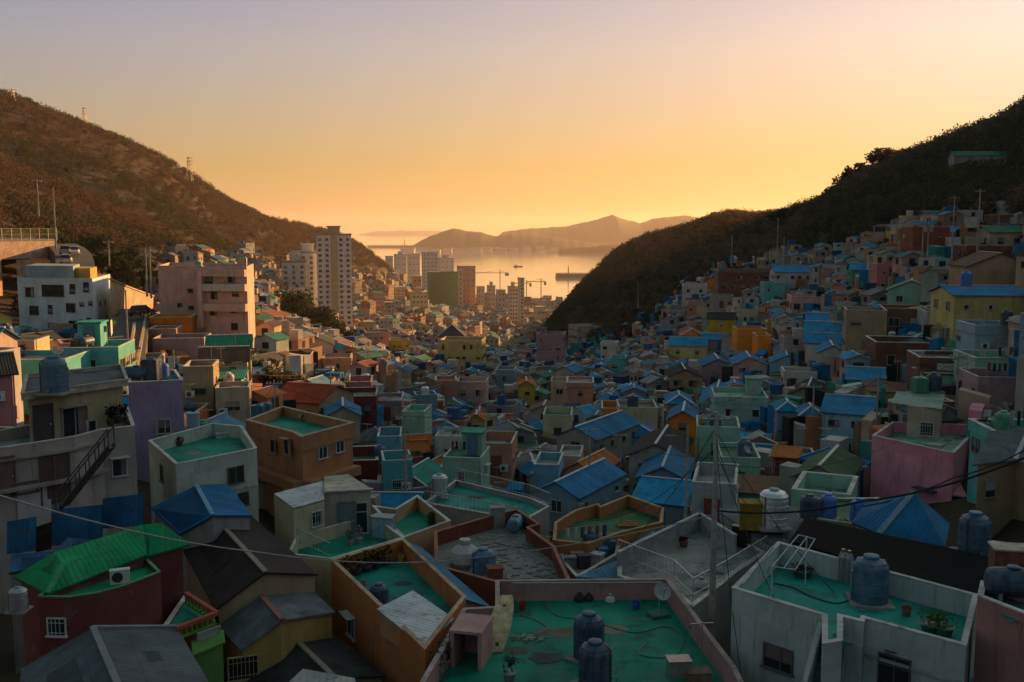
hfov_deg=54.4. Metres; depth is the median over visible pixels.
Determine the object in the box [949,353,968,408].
utility pole
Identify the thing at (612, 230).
hills
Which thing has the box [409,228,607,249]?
hills
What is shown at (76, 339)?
water tank
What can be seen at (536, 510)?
house
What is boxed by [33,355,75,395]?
water tank
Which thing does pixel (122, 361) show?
window
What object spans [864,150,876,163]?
pine tree
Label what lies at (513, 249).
harbour shed
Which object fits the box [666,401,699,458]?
house
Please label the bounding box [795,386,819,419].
house
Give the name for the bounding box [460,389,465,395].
window
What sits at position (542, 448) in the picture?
utility pole
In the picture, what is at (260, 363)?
tree
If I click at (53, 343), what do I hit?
house
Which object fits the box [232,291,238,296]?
window
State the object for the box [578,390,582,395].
window
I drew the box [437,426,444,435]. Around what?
satellite dish
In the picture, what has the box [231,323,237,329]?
window
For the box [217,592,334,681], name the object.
house
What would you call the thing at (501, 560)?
rubble
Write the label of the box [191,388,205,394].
window
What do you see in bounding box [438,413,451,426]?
utility pole
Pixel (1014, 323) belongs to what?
house
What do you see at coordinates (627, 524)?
wooden pallet
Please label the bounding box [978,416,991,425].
potted plant
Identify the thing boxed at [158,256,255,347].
apartment building
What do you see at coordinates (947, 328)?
window
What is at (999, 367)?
washing line
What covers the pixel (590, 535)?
water tank
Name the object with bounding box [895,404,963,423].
house
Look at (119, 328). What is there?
road
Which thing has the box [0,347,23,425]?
house
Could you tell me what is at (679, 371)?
house
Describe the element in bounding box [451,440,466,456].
washing line
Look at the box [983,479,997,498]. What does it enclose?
window
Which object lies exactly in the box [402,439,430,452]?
house
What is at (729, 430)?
house
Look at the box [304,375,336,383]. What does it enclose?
house
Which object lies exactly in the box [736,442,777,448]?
house
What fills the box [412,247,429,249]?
harbour shed
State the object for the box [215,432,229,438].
roof box
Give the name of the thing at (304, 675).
house
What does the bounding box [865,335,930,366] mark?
house
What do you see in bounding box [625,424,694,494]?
house
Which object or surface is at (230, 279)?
window
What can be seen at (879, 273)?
house
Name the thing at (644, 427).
house
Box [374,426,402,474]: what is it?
house
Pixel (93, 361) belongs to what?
window
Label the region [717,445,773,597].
cable
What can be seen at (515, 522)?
water tank
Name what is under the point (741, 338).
house
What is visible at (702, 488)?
house
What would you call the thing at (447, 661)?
potted plant
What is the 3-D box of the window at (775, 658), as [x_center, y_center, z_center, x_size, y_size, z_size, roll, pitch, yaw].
[10.383,12.455,38.999,0.150,1.020,1.420,-6,9,-44]
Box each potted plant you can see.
[18,344,26,356]
[70,337,76,346]
[104,405,115,425]
[110,403,118,423]
[114,404,123,423]
[121,403,128,422]
[176,436,183,446]
[339,555,351,573]
[345,527,353,546]
[350,553,361,575]
[354,524,362,543]
[361,550,372,572]
[370,546,383,568]
[380,544,392,565]
[426,511,435,524]
[429,650,443,679]
[437,640,451,669]
[502,650,518,681]
[678,536,690,546]
[791,562,813,578]
[917,610,948,634]
[929,611,958,636]
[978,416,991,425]
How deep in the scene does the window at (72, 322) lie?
144.44 m
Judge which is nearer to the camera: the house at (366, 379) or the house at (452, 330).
the house at (366, 379)
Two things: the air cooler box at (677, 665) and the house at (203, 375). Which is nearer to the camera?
the air cooler box at (677, 665)
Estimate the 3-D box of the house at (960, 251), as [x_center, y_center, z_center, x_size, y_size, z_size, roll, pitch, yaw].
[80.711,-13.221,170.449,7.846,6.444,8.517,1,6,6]
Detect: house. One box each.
[0,311,14,324]
[0,326,22,346]
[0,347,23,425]
[0,351,18,426]
[0,364,137,613]
[9,551,52,673]
[13,326,19,333]
[14,523,189,664]
[17,263,112,335]
[17,336,49,349]
[18,332,55,339]
[20,325,38,333]
[20,350,90,414]
[20,624,208,681]
[36,329,59,335]
[37,330,62,341]
[50,339,57,349]
[54,537,91,551]
[57,339,70,346]
[63,319,136,393]
[108,336,140,364]
[123,394,128,406]
[128,369,183,482]
[146,353,164,361]
[148,325,182,352]
[148,423,258,523]
[149,313,196,350]
[151,484,252,608]
[152,333,210,359]
[164,595,216,651]
[181,517,317,624]
[182,346,220,416]
[184,383,209,419]
[191,625,224,681]
[197,340,251,385]
[204,334,254,382]
[205,412,245,429]
[215,361,251,422]
[217,347,248,381]
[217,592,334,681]
[245,406,360,526]
[248,635,385,681]
[252,349,262,354]
[252,351,285,371]
[252,366,281,385]
[274,474,404,635]
[276,378,306,388]
[280,382,356,413]
[289,350,316,375]
[289,669,354,681]
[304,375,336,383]
[315,333,334,354]
[322,353,351,372]
[324,385,361,443]
[331,538,465,681]
[338,375,372,386]
[344,387,378,430]
[353,423,372,445]
[353,445,378,481]
[360,426,378,444]
[363,329,390,345]
[371,491,425,507]
[371,495,450,557]
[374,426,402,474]
[378,370,397,392]
[378,393,405,426]
[381,449,412,490]
[388,338,409,350]
[402,404,431,433]
[402,433,433,450]
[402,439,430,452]
[410,543,488,606]
[412,457,442,487]
[412,463,428,499]
[413,390,436,411]
[420,578,743,681]
[426,479,549,538]
[431,451,446,464]
[432,409,446,417]
[432,415,446,420]
[432,419,449,435]
[434,508,569,605]
[435,375,456,399]
[435,427,464,456]
[436,324,467,353]
[439,427,490,486]
[440,336,486,366]
[457,376,488,403]
[467,409,486,426]
[486,431,517,488]
[493,413,514,420]
[495,366,515,388]
[513,348,536,354]
[516,376,536,404]
[530,452,563,498]
[531,457,626,532]
[533,420,542,430]
[542,406,573,435]
[551,376,566,404]
[553,363,585,375]
[553,495,663,554]
[554,410,641,467]
[560,445,583,467]
[560,541,619,578]
[563,448,621,475]
[565,376,593,405]
[568,323,602,344]
[576,560,617,578]
[600,340,618,358]
[601,400,616,415]
[610,355,625,374]
[616,399,657,429]
[617,531,765,657]
[619,459,628,474]
[623,475,628,492]
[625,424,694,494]
[632,475,691,527]
[633,419,654,443]
[635,434,695,481]
[635,531,654,541]
[657,404,663,427]
[663,390,694,425]
[665,362,701,388]
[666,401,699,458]
[668,336,708,360]
[678,328,701,336]
[681,283,706,305]
[687,301,703,316]
[690,462,739,522]
[695,415,740,464]
[697,352,729,386]
[697,379,729,411]
[702,276,713,289]
[703,332,726,351]
[707,311,736,334]
[708,294,732,310]
[710,376,767,426]
[713,269,769,296]
[718,442,764,474]
[718,498,801,551]
[728,351,768,380]
[730,541,977,681]
[731,309,757,322]
[732,326,765,353]
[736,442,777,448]
[738,474,779,499]
[740,432,770,438]
[752,332,770,356]
[760,281,784,303]
[765,320,771,334]
[768,350,800,379]
[768,444,802,475]
[769,265,812,293]
[771,398,797,441]
[780,366,816,386]
[786,294,820,314]
[787,377,826,396]
[789,428,864,496]
[789,518,987,676]
[791,471,858,506]
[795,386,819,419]
[798,447,865,462]
[800,427,813,455]
[803,320,842,349]
[804,332,841,362]
[805,312,828,320]
[814,340,841,363]
[816,497,879,527]
[819,377,879,450]
[842,306,887,351]
[845,365,885,383]
[846,263,866,289]
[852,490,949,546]
[861,361,910,407]
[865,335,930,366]
[869,263,891,285]
[870,391,984,503]
[878,304,926,335]
[885,231,890,241]
[886,278,920,304]
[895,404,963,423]
[896,392,954,407]
[900,226,949,252]
[906,350,953,385]
[916,308,929,331]
[928,285,1023,344]
[941,345,955,350]
[947,151,1007,174]
[947,251,1015,284]
[950,226,958,236]
[953,244,1012,260]
[953,335,1012,382]
[954,349,1015,410]
[955,304,1008,349]
[967,418,1023,503]
[972,429,1023,538]
[973,580,1023,681]
[974,226,1022,244]
[983,214,1023,225]
[990,201,1018,213]
[1005,314,1020,347]
[1013,248,1023,289]
[1018,312,1023,357]
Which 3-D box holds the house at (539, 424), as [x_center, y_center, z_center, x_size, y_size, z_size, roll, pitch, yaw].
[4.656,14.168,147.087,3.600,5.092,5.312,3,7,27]
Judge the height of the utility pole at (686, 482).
7.788 m
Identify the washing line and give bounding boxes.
[383,421,391,435]
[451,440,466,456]
[563,524,607,539]
[986,363,1008,375]
[997,347,1017,356]
[1009,410,1023,429]
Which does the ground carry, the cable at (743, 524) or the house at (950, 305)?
the house at (950, 305)
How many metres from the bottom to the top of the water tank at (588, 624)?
2.031 m
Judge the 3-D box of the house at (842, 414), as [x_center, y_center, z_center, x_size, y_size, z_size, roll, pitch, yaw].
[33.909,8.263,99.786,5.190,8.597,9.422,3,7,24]
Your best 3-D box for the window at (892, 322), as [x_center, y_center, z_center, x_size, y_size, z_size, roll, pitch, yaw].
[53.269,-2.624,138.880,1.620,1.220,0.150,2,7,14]
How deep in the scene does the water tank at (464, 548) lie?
57.02 m
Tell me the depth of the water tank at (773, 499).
56.12 m
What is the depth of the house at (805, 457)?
82.56 m
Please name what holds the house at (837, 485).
on the ground
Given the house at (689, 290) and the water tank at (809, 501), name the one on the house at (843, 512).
the water tank at (809, 501)
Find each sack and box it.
[574,592,584,602]
[584,592,593,601]
[605,593,614,603]
[695,576,706,589]
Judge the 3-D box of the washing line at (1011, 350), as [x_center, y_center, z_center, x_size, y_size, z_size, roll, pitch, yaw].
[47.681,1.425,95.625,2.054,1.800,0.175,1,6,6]
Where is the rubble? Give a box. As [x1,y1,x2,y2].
[477,534,556,578]
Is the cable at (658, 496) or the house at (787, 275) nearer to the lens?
the cable at (658, 496)
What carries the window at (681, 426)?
in the house at (681, 417)
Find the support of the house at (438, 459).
on the ground
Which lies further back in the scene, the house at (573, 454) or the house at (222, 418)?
the house at (573, 454)
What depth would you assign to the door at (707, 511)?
67.70 m
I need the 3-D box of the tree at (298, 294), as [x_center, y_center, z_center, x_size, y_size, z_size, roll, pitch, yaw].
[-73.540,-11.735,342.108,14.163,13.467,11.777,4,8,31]
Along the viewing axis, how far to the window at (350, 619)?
49.02 m
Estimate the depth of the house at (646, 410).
126.88 m
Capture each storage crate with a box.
[563,554,576,567]
[570,550,583,563]
[576,552,590,569]
[590,550,605,563]
[597,546,608,558]
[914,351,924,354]
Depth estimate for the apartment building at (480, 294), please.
1181.75 m
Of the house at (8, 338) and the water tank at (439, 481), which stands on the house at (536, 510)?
the water tank at (439, 481)
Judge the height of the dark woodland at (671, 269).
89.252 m
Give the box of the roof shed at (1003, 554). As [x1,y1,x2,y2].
[987,541,1023,567]
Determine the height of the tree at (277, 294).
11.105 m
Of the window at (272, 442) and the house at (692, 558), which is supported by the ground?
the house at (692, 558)
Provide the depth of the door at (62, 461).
51.64 m
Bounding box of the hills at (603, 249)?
[558,245,618,253]
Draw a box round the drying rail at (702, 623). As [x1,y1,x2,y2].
[690,622,713,658]
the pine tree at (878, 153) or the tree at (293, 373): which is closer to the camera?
the tree at (293, 373)
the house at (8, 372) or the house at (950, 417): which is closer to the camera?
the house at (8, 372)
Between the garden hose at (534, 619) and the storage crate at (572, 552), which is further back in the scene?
the storage crate at (572, 552)
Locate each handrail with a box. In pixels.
[174,611,217,637]
[184,592,218,624]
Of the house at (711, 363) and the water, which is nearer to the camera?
the house at (711, 363)
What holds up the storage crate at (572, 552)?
on the house at (573, 572)
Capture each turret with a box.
[378,359,387,389]
[392,371,399,392]
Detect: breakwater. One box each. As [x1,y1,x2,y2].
[367,239,411,246]
[556,265,588,277]
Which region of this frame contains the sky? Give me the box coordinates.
[0,0,1023,229]
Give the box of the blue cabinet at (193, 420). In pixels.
[186,412,199,429]
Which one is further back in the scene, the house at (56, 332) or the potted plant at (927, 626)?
the house at (56, 332)
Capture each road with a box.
[47,244,94,266]
[111,309,149,365]
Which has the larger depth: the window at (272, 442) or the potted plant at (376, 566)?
the window at (272, 442)
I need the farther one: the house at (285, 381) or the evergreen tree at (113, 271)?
the evergreen tree at (113, 271)
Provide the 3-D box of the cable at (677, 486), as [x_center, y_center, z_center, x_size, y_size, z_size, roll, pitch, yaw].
[7.707,7.898,50.960,0.033,8.910,9.245,-3,7,-23]
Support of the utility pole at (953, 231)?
on the ground
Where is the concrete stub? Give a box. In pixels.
[489,505,505,528]
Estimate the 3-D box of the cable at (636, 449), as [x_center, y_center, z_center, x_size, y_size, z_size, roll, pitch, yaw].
[6.660,6.550,78.986,0.033,9.541,64.754,-1,6,-5]
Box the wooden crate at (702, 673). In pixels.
[685,665,712,681]
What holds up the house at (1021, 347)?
on the ground
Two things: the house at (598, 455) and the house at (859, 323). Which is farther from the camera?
the house at (859, 323)
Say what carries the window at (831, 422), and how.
in the house at (842, 414)
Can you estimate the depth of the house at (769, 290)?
259.86 m
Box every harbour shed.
[400,248,415,252]
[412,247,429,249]
[427,249,440,251]
[453,249,467,251]
[466,248,481,250]
[482,247,491,250]
[494,249,506,251]
[509,248,517,251]
[523,247,530,250]
[535,246,544,249]
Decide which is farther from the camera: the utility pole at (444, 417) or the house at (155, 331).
the house at (155, 331)
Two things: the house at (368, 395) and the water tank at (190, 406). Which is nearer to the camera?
the water tank at (190, 406)
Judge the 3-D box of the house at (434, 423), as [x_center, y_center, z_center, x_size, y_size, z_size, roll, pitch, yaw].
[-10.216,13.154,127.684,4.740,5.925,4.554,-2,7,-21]
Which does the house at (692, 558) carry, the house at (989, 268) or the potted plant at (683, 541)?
the potted plant at (683, 541)
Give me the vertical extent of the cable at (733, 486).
6.840 m
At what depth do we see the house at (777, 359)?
161.83 m
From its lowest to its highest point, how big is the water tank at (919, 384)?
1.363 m
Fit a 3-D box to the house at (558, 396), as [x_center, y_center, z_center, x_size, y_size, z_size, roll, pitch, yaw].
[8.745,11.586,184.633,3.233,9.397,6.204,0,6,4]
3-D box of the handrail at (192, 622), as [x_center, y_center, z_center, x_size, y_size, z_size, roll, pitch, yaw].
[-13.345,12.047,42.166,0.200,0.580,2.180,5,8,36]
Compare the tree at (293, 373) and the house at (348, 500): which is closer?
the house at (348, 500)
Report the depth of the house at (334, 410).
105.97 m
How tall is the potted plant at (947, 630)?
0.824 m
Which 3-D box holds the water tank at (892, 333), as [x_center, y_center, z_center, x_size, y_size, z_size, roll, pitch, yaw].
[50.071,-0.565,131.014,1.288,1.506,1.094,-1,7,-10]
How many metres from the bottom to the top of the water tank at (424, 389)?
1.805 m
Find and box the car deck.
[0,237,54,295]
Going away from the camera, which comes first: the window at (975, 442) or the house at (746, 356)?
the window at (975, 442)
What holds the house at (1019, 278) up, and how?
on the ground
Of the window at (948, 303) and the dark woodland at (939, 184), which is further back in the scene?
the dark woodland at (939, 184)
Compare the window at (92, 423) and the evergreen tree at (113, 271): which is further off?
the evergreen tree at (113, 271)
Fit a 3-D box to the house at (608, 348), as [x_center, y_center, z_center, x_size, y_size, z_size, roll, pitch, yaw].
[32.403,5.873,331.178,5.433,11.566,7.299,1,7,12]
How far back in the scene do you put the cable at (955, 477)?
50.51 m
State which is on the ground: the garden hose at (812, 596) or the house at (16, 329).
the house at (16, 329)
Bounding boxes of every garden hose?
[513,615,546,634]
[546,601,683,657]
[774,583,847,603]
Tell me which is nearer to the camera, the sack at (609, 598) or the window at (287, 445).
the sack at (609, 598)
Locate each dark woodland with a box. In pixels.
[544,205,804,337]
[782,95,1023,249]
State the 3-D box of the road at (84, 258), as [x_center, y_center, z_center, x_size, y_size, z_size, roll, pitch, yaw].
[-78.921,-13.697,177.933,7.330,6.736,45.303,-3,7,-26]
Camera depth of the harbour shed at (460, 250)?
4544.24 m
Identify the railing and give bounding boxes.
[296,528,329,555]
[426,491,520,512]
[455,468,549,503]
[617,536,766,596]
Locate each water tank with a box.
[0,323,17,339]
[4,586,33,614]
[24,327,34,332]
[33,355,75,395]
[70,336,82,346]
[78,335,94,346]
[124,365,147,380]
[140,357,161,380]
[162,362,171,378]
[183,401,197,411]
[200,419,210,425]
[222,372,234,381]
[250,404,265,416]
[260,402,272,411]
[369,582,388,604]
[374,445,384,462]
[421,386,428,393]
[430,473,448,499]
[449,537,477,568]
[470,547,495,576]
[507,513,523,532]
[564,610,612,663]
[569,638,616,681]
[583,530,598,541]
[603,538,615,555]
[627,395,637,406]
[709,413,720,425]
[737,438,751,456]
[758,487,792,532]
[795,493,822,521]
[819,493,840,520]
[845,497,864,521]
[845,553,895,610]
[888,331,895,335]
[910,376,929,392]
[926,372,944,392]
[949,510,991,555]
[950,336,955,347]
[957,270,975,286]
[983,564,1023,600]
[993,410,1011,429]
[996,309,1012,325]
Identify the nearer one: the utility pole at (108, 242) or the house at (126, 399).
the house at (126, 399)
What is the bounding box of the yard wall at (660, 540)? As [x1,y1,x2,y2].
[616,512,736,571]
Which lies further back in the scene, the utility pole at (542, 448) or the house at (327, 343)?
the house at (327, 343)
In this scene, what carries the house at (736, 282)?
on the ground
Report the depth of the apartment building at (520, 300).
962.68 m
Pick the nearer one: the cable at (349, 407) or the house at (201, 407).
the house at (201, 407)
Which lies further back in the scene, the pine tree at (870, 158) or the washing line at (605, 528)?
the pine tree at (870, 158)
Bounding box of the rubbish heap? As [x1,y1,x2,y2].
[511,633,547,642]
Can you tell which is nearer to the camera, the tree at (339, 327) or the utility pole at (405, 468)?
the utility pole at (405, 468)
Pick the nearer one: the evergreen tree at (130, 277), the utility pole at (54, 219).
the utility pole at (54, 219)
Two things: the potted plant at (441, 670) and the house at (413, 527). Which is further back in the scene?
the house at (413, 527)
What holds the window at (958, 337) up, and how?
in the house at (972, 335)
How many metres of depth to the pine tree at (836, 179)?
414.85 m
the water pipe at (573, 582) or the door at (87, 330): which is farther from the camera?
the door at (87, 330)
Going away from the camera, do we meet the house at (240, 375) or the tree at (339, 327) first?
the house at (240, 375)
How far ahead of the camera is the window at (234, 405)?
94.38 m
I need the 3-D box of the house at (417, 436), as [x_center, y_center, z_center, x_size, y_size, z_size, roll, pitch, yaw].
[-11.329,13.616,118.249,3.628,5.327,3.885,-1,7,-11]
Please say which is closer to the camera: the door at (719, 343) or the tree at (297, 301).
the door at (719, 343)
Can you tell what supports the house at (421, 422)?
on the ground
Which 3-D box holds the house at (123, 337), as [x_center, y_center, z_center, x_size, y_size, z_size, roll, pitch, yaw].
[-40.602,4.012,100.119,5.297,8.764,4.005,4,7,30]
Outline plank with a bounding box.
[492,595,513,652]
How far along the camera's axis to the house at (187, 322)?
140.87 m
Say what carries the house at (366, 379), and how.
on the ground
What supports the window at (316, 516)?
in the house at (348, 500)
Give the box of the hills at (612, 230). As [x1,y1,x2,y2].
[499,215,697,244]
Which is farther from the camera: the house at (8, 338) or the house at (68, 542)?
the house at (8, 338)
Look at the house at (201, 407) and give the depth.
93.31 m
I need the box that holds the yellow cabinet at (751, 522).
[739,498,762,530]
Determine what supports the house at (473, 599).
on the ground
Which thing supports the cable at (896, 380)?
attached to the utility pole at (957, 385)
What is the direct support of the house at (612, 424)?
on the ground
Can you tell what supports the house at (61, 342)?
on the ground
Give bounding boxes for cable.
[0,495,711,562]
[37,182,106,241]
[219,365,328,375]
[275,384,443,416]
[331,369,497,418]
[332,370,437,415]
[546,409,712,457]
[590,450,712,520]
[625,363,739,386]
[625,430,713,546]
[716,439,741,676]
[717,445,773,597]
[717,457,1023,513]
[718,435,834,592]
[718,458,755,509]
[719,426,921,467]
[820,358,956,388]
[862,450,1023,506]
[881,358,957,381]
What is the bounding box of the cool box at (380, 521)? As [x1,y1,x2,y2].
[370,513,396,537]
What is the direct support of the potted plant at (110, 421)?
on the house at (46, 449)
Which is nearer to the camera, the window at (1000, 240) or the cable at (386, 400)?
the cable at (386, 400)
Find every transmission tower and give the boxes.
[82,107,87,123]
[186,157,192,180]
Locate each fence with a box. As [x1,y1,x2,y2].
[0,228,56,240]
[7,494,143,553]
[131,322,135,338]
[137,314,146,364]
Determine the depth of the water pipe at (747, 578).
42.60 m
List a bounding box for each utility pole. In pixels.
[32,179,41,215]
[52,187,56,248]
[103,240,113,265]
[125,290,128,338]
[139,247,150,296]
[144,250,154,297]
[266,380,281,408]
[324,366,336,383]
[395,415,413,490]
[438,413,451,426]
[534,445,549,451]
[580,426,598,467]
[613,432,628,468]
[684,426,688,518]
[696,399,708,413]
[699,411,733,637]
[735,361,742,386]
[763,376,775,403]
[776,218,778,267]
[806,384,821,416]
[870,374,886,424]
[919,210,928,257]
[924,213,933,256]
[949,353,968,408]
[950,196,954,261]
[975,189,985,251]
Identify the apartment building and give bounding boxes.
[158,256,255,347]
[281,253,306,289]
[291,244,317,306]
[316,226,352,327]
[363,320,373,329]
[385,256,392,267]
[394,251,406,273]
[394,286,405,297]
[407,253,419,284]
[409,287,427,307]
[411,276,421,290]
[421,251,437,289]
[427,271,456,306]
[438,254,453,270]
[457,265,475,304]
[457,270,463,305]
[476,286,484,307]
[487,281,494,306]
[496,289,505,307]
[507,282,517,321]
[517,277,524,323]
[534,306,544,320]
[536,327,565,363]
[542,297,554,312]
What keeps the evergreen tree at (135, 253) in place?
on the ground
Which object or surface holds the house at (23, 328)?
on the ground
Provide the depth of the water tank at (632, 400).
127.59 m
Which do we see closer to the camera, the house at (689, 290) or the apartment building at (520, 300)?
the house at (689, 290)
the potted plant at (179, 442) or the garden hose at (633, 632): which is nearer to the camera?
the garden hose at (633, 632)
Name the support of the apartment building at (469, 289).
on the ground
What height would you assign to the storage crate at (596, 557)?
0.641 m
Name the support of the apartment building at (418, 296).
on the ground
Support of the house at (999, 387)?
on the ground
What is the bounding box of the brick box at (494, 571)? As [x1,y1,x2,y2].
[486,564,503,579]
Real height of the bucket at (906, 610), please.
0.540 m
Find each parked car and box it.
[59,245,70,253]
[60,254,72,263]
[68,246,79,254]
[128,305,154,316]
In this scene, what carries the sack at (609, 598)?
on the house at (542, 661)
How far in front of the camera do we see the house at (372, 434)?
111.93 m
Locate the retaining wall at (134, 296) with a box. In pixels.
[109,278,154,316]
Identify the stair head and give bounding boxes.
[449,613,493,670]
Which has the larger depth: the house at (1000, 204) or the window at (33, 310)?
the house at (1000, 204)
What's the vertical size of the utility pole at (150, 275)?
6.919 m
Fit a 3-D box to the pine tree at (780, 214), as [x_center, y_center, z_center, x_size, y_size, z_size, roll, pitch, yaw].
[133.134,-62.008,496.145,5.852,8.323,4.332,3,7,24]
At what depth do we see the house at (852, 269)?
205.67 m
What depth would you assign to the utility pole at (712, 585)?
46.68 m
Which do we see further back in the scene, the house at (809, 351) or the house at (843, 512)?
the house at (809, 351)
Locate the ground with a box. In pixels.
[0,100,1023,681]
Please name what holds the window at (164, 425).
in the house at (160, 399)
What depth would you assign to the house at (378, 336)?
302.10 m
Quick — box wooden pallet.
[616,522,637,527]
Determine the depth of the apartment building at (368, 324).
422.00 m
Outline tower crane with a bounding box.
[515,280,531,302]
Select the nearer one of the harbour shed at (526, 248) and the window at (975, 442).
the window at (975, 442)
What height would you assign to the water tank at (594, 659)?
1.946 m
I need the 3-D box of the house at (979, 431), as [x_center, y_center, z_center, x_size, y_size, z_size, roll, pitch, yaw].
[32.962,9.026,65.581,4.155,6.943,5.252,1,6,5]
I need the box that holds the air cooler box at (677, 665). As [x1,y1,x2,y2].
[665,654,692,678]
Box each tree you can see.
[7,293,18,314]
[33,222,61,238]
[45,230,77,243]
[70,234,95,246]
[84,232,122,273]
[84,241,108,272]
[95,245,131,280]
[106,243,144,274]
[115,252,158,288]
[136,255,157,291]
[252,356,287,369]
[256,363,287,384]
[274,286,290,311]
[278,287,310,308]
[280,287,320,315]
[283,371,300,379]
[287,296,314,323]
[288,301,321,323]
[301,305,337,321]
[312,313,341,325]
[315,314,335,326]
[320,316,344,328]
[331,321,353,334]
[341,329,356,336]
[766,211,774,220]
[774,208,785,218]
[832,174,844,183]
[841,165,855,179]
[852,162,865,172]
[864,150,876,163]
[872,147,887,163]
[884,147,897,156]
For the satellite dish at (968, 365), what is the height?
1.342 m
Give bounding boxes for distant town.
[49,205,1023,540]
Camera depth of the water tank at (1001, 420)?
64.77 m
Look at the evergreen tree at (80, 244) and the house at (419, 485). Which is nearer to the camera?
the house at (419, 485)
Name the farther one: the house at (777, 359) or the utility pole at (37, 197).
the house at (777, 359)
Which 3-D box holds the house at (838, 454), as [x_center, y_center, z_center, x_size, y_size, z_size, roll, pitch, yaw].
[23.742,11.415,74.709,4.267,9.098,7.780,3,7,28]
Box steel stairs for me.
[58,426,115,509]
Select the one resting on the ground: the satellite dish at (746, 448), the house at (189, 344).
the house at (189, 344)
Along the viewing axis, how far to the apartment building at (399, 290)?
900.96 m
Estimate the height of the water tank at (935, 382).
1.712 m
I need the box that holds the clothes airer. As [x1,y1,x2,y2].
[771,534,814,596]
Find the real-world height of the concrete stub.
1.370 m
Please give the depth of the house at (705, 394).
148.40 m
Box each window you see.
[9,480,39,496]
[23,287,33,296]
[29,306,38,314]
[41,285,64,296]
[45,617,67,637]
[59,403,92,437]
[66,303,75,311]
[68,321,77,328]
[69,284,74,288]
[83,282,88,286]
[83,287,88,291]
[86,419,96,431]
[91,359,96,366]
[110,455,129,477]
[120,357,125,366]
[125,354,130,366]
[131,351,136,362]
[156,419,171,434]
[158,463,163,483]
[160,349,171,355]
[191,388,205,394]
[204,276,212,283]
[209,311,216,315]
[211,292,217,298]
[224,400,240,411]
[227,277,234,282]
[227,365,241,369]
[227,464,245,485]
[227,654,258,681]
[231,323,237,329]
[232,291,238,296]
[237,490,250,505]
[269,438,275,453]
[278,437,290,455]
[311,509,324,528]
[318,445,328,459]
[335,440,345,453]
[338,610,355,642]
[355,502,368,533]
[364,405,371,414]
[391,479,403,489]
[457,471,464,480]
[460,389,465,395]
[475,389,481,396]
[485,463,490,476]
[550,499,562,512]
[554,427,561,434]
[556,389,562,394]
[571,441,579,444]
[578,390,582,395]
[584,500,589,506]
[611,364,617,368]
[614,484,619,492]
[673,380,681,385]
[678,423,686,430]
[688,380,696,386]
[688,502,691,516]
[725,408,733,415]
[738,367,745,372]
[752,409,759,417]
[755,368,762,373]
[760,641,793,677]
[794,303,799,308]
[827,419,838,426]
[851,320,860,324]
[877,651,911,681]
[886,355,895,364]
[888,318,899,326]
[896,295,902,301]
[902,413,906,421]
[919,421,933,436]
[933,298,938,308]
[945,300,950,310]
[945,327,949,338]
[954,379,961,389]
[955,334,960,340]
[963,305,970,309]
[969,436,979,454]
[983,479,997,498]
[988,305,994,309]
[998,238,1003,244]
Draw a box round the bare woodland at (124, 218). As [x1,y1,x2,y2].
[0,88,389,268]
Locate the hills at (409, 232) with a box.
[358,230,442,234]
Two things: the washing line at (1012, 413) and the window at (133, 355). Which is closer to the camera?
the washing line at (1012, 413)
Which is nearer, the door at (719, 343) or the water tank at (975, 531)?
the water tank at (975, 531)
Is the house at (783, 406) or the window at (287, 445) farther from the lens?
the house at (783, 406)
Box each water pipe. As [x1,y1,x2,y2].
[512,582,657,583]
[742,546,773,584]
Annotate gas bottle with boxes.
[838,548,845,581]
[844,550,853,583]
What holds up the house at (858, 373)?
on the ground
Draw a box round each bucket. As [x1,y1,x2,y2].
[359,578,366,587]
[397,553,404,563]
[518,599,526,610]
[631,598,639,609]
[901,603,911,616]
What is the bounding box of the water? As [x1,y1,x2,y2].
[340,230,607,299]
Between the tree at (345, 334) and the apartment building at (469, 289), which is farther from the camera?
the apartment building at (469, 289)
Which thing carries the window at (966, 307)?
in the house at (950, 305)
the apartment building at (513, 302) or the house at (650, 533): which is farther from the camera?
the apartment building at (513, 302)
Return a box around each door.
[0,455,16,494]
[32,403,54,441]
[38,452,70,505]
[83,326,94,346]
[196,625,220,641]
[337,501,356,533]
[384,407,390,422]
[467,436,476,455]
[491,455,501,475]
[703,498,719,522]
[717,341,721,349]
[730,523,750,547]
[750,381,757,394]
[993,338,1003,349]
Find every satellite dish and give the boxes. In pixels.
[52,346,62,355]
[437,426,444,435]
[646,582,670,619]
[744,445,749,453]
[964,362,972,368]
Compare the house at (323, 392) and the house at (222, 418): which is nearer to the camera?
the house at (222, 418)
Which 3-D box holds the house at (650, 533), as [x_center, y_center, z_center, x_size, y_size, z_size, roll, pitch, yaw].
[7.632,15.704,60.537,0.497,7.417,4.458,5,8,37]
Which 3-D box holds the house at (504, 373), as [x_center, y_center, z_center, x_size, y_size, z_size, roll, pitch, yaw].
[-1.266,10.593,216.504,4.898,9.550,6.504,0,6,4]

